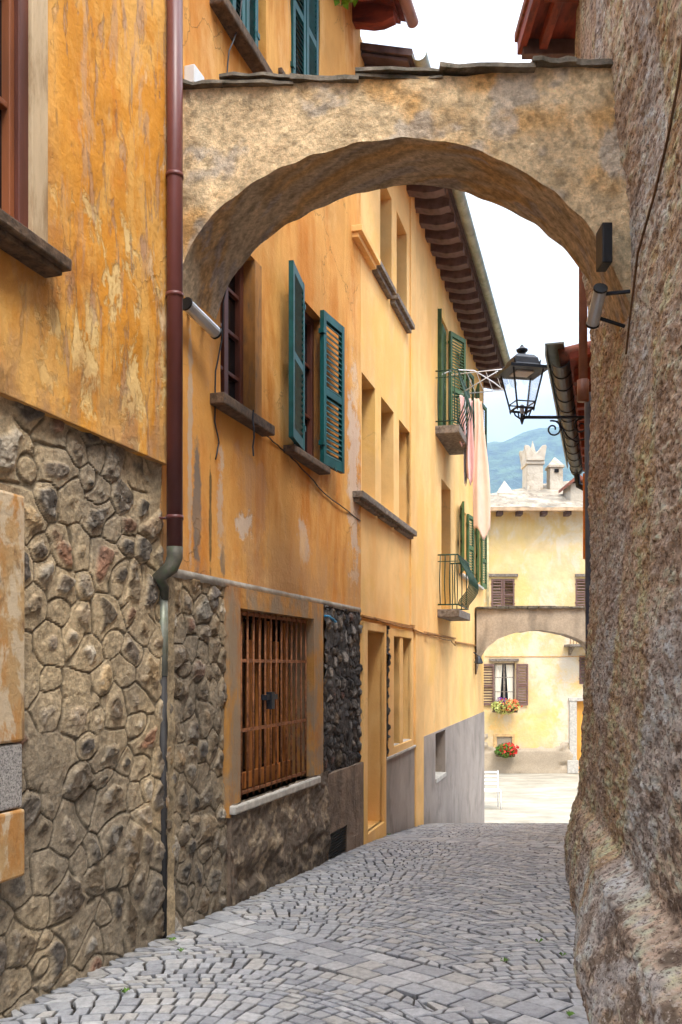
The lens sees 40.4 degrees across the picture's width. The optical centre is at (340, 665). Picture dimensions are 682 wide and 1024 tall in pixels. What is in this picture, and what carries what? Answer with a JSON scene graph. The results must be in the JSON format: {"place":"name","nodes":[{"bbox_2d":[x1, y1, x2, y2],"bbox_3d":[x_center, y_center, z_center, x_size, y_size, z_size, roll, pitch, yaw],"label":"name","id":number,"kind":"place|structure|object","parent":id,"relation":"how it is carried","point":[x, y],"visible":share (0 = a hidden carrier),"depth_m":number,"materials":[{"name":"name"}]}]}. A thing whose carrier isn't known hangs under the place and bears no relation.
{"place":"outdoors","nodes":[
{"label":"outdoors","id":0,"kind":"place"},
{"bbox_2d":[0,823,588,1023],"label":"cobbled paving","id":1,"kind":"structure","parent":0,"point":[437,922],"depth_m":5.08,"materials":[{"name":"stone"}]},
{"bbox_2d":[119,987,129,992],"bbox_3d":[-1.007,1.508,4.301,0.034,0.025,0.055,0,0,44],"label":"weed","id":2,"kind":"object","parent":1,"relation":"on","point":[124,990],"visible":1,"depth_m":4.30,"materials":[{"name":"green plant"}]},
{"bbox_2d":[565,1010,574,1015],"bbox_3d":[0.990,1.500,3.997,0.045,0.025,0.031,0,0,8],"label":"weed","id":3,"kind":"object","parent":1,"relation":"on","point":[568,1013],"visible":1,"depth_m":4.00,"materials":[{"name":"green plant"}]},
{"bbox_2d":[41,861,549,1023],"bbox_3d":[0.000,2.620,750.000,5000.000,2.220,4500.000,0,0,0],"label":"ground","id":4,"kind":"structure","parent":0,"point":[72,1007],"depth_m":4.73,"materials":[{"name":"grey stone"}]},
{"bbox_2d":[0,0,183,1018],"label":"orange house","id":5,"kind":"structure","parent":4,"relation":"on","point":[91,267],"depth_m":4.60,"materials":[{"name":"paint"}]},
{"bbox_2d":[0,0,27,227],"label":"window","id":6,"kind":"structure","parent":5,"relation":"in","point":[13,13],"depth_m":4.08,"materials":[{"name":"brown wood"}]},
{"bbox_2d":[162,0,418,935],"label":"ochre house","id":7,"kind":"structure","parent":4,"relation":"on","point":[265,788],"depth_m":7.08,"materials":[{"name":"paint"}]},
{"bbox_2d":[183,297,221,338],"bbox_3d":[-0.871,-2.126,5.734,0.202,0.158,0.441,0,0,17],"label":"wall light","id":8,"kind":"object","parent":7,"relation":"attached to","point":[201,318],"visible":0.88,"depth_m":5.64,"materials":[{"name":"metal"}]},
{"bbox_2d":[220,260,261,416],"bbox_3d":[-0.769,-2.360,6.528,0.162,1.180,0.717,0,0,17],"label":"window","id":9,"kind":"structure","parent":7,"relation":"in","point":[241,347],"depth_m":6.73,"materials":[{"name":"brown wood"}]},
{"bbox_2d":[242,615,283,771],"bbox_3d":[-0.724,0.273,7.226,0.010,1.343,1.512,0,0,17],"label":"window pane","id":10,"kind":"structure","parent":7,"relation":"in","point":[243,617],"depth_m":7.47,"materials":[{"name":"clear glass"}]},
{"bbox_2d":[296,0,299,73],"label":"window pane","id":11,"kind":"structure","parent":7,"relation":"in","point":[296,0],"depth_m":7.88,"materials":[{"name":"glass"}]},
{"bbox_2d":[305,312,319,460],"bbox_3d":[-0.335,-2.391,7.912,0.162,1.320,0.775,0,0,17],"label":"window","id":12,"kind":"structure","parent":7,"relation":"in","point":[312,337],"depth_m":8.15,"materials":[{"name":"brown wood"}]},
{"bbox_2d":[334,0,357,8],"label":"vine sprig","id":13,"kind":"object","parent":7,"relation":"attached to","point":[345,3],"visible":0.95,"depth_m":8.50,"materials":[{"name":"green plant"}]},
{"bbox_2d":[183,55,631,338],"bbox_3d":[0.386,-2.653,5.786,2.972,1.910,0.708,0,0,0],"label":"stone archway","id":14,"kind":"object","parent":7,"relation":"attached to","point":[266,155],"visible":0.85,"depth_m":5.53,"materials":[{"name":"stone"}]},
{"bbox_2d":[323,37,516,844],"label":"yellow house","id":15,"kind":"structure","parent":4,"relation":"on","point":[429,316],"depth_m":12.32,"materials":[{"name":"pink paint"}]},
{"bbox_2d":[459,395,465,446],"bbox_3d":[1.879,-3.768,14.298,0.082,0.785,0.258,0,0,22],"label":"hanging towel","id":16,"kind":"object","parent":15,"relation":"hanging from","point":[462,403],"visible":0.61,"depth_m":14.29,"materials":[{"name":"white fabric"}]},
{"bbox_2d":[464,399,466,483],"bbox_3d":[1.982,-3.542,14.710,0.060,1.362,0.212,0,0,10],"label":"hanging towel","id":17,"kind":"object","parent":15,"relation":"hanging from","point":[465,477],"visible":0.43,"depth_m":14.72,"materials":[{"name":"pink fabric"}]},
{"bbox_2d":[466,398,473,485],"bbox_3d":[2.022,-3.494,14.492,0.081,1.344,0.250,0,0,26],"label":"hanging towel","id":18,"kind":"object","parent":15,"relation":"hanging from","point":[470,454],"visible":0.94,"depth_m":14.53,"materials":[{"name":"pink fabric"}]},
{"bbox_2d":[442,369,510,394],"bbox_3d":[2.094,-4.336,14.366,0.994,0.427,1.050,0,0,15],"label":"drying rack","id":19,"kind":"object","parent":15,"relation":"attached to","point":[476,372],"visible":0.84,"depth_m":14.20,"materials":[{"name":"white metal"}]},
{"bbox_2d":[473,398,490,539],"bbox_3d":[2.207,-3.090,14.617,0.354,2.208,0.127,0,0,-45],"label":"hanging sheet","id":20,"kind":"object","parent":19,"relation":"hanging from","point":[481,502],"visible":1,"depth_m":14.61,"materials":[{"name":"white fabric"}]},
{"bbox_2d":[473,652,482,663],"bbox_3d":[2.573,-0.161,18.130,0.452,0.252,0.171,0,0,36],"label":"wall light","id":21,"kind":"object","parent":15,"relation":"attached to","point":[478,659],"visible":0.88,"depth_m":18.00,"materials":[{"name":"metal"}]},
{"bbox_2d":[475,606,584,673],"bbox_3d":[3.957,-0.504,18.539,2.557,1.357,0.643,0,0,0],"label":"stone archway","id":22,"kind":"object","parent":15,"relation":"attached to","point":[495,623],"visible":0.77,"depth_m":18.30,"materials":[{"name":"stone"}]},
{"bbox_2d":[484,441,585,772],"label":"square house","id":23,"kind":"structure","parent":4,"relation":"on","point":[535,545],"depth_m":32.00,"materials":[{"name":"yellow paint"}]},
{"bbox_2d":[494,663,514,701],"bbox_3d":[5.658,0.655,32.145,0.727,1.484,0.070,0,0,0],"label":"window","id":24,"kind":"structure","parent":23,"relation":"in","point":[504,673],"depth_m":32.12,"materials":[{"name":"white glass"}]},
{"bbox_2d":[491,697,522,714],"bbox_3d":[5.652,1.372,31.642,1.071,0.617,0.647,0,0,0],"label":"flower box","id":25,"kind":"object","parent":23,"relation":"attached to","point":[500,706],"visible":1,"depth_m":31.58,"materials":[{"name":"multicoloured plant"}]},
{"bbox_2d":[494,742,519,757],"bbox_3d":[5.671,2.887,31.650,0.886,0.564,0.608,0,0,0],"label":"flower box","id":26,"kind":"object","parent":23,"relation":"attached to","point":[505,750],"visible":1,"depth_m":31.55,"materials":[{"name":"red plant"}]},
{"bbox_2d":[577,701,583,759],"bbox_3d":[8.731,2.461,32.125,1.200,2.478,0.050,0,0,0],"label":"door","id":27,"kind":"structure","parent":23,"relation":"in","point":[580,706],"depth_m":32.10,"materials":[{"name":"orange wood"}]},
{"bbox_2d":[545,269,590,653],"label":"tiled house","id":28,"kind":"structure","parent":4,"relation":"on","point":[569,370],"depth_m":8.62,"materials":[{"name":"beige paint"}]},
{"bbox_2d":[495,345,584,441],"bbox_3d":[2.061,-2.643,9.067,1.018,0.950,0.400,0,0,-13],"label":"street lamp","id":29,"kind":"object","parent":28,"relation":"attached to","point":[521,364],"visible":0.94,"depth_m":8.98,"materials":[{"name":"metal"}]},
{"bbox_2d":[514,0,681,1023],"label":"rough house","id":30,"kind":"structure","parent":4,"relation":"on","point":[622,846],"depth_m":4.79,"materials":[{"name":"brown stone"}]},
{"bbox_2d":[585,283,630,328],"bbox_3d":[1.600,-2.141,5.520,0.248,0.207,0.264,0,0,0],"label":"wall light","id":31,"kind":"object","parent":30,"relation":"attached to","point":[594,317],"visible":1,"depth_m":5.48,"materials":[{"name":"metal"}]},
{"bbox_2d":[360,0,590,442],"label":"sky","id":32,"kind":"structure","parent":0,"point":[534,281],"materials":[{"name":"white"}]},
{"bbox_2d":[484,773,578,822],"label":"square paving","id":33,"kind":"structure","parent":0,"point":[537,797],"depth_m":26.07,"materials":[{"name":"beige stone"}]},
{"bbox_2d":[484,770,501,808],"bbox_3d":[3.884,3.215,24.000,0.480,0.950,0.480,0,0,0],"label":"garden chair","id":34,"kind":"object","parent":33,"relation":"on","point":[497,790],"visible":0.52,"depth_m":24.21,"materials":[{"name":"white paint"}]},
{"bbox_2d":[487,427,583,493],"bbox_3d":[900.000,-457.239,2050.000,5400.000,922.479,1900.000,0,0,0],"label":"hills","id":35,"kind":"structure","parent":0,"point":[504,463],"depth_m":1908.17,"materials":[{"name":"blue"}]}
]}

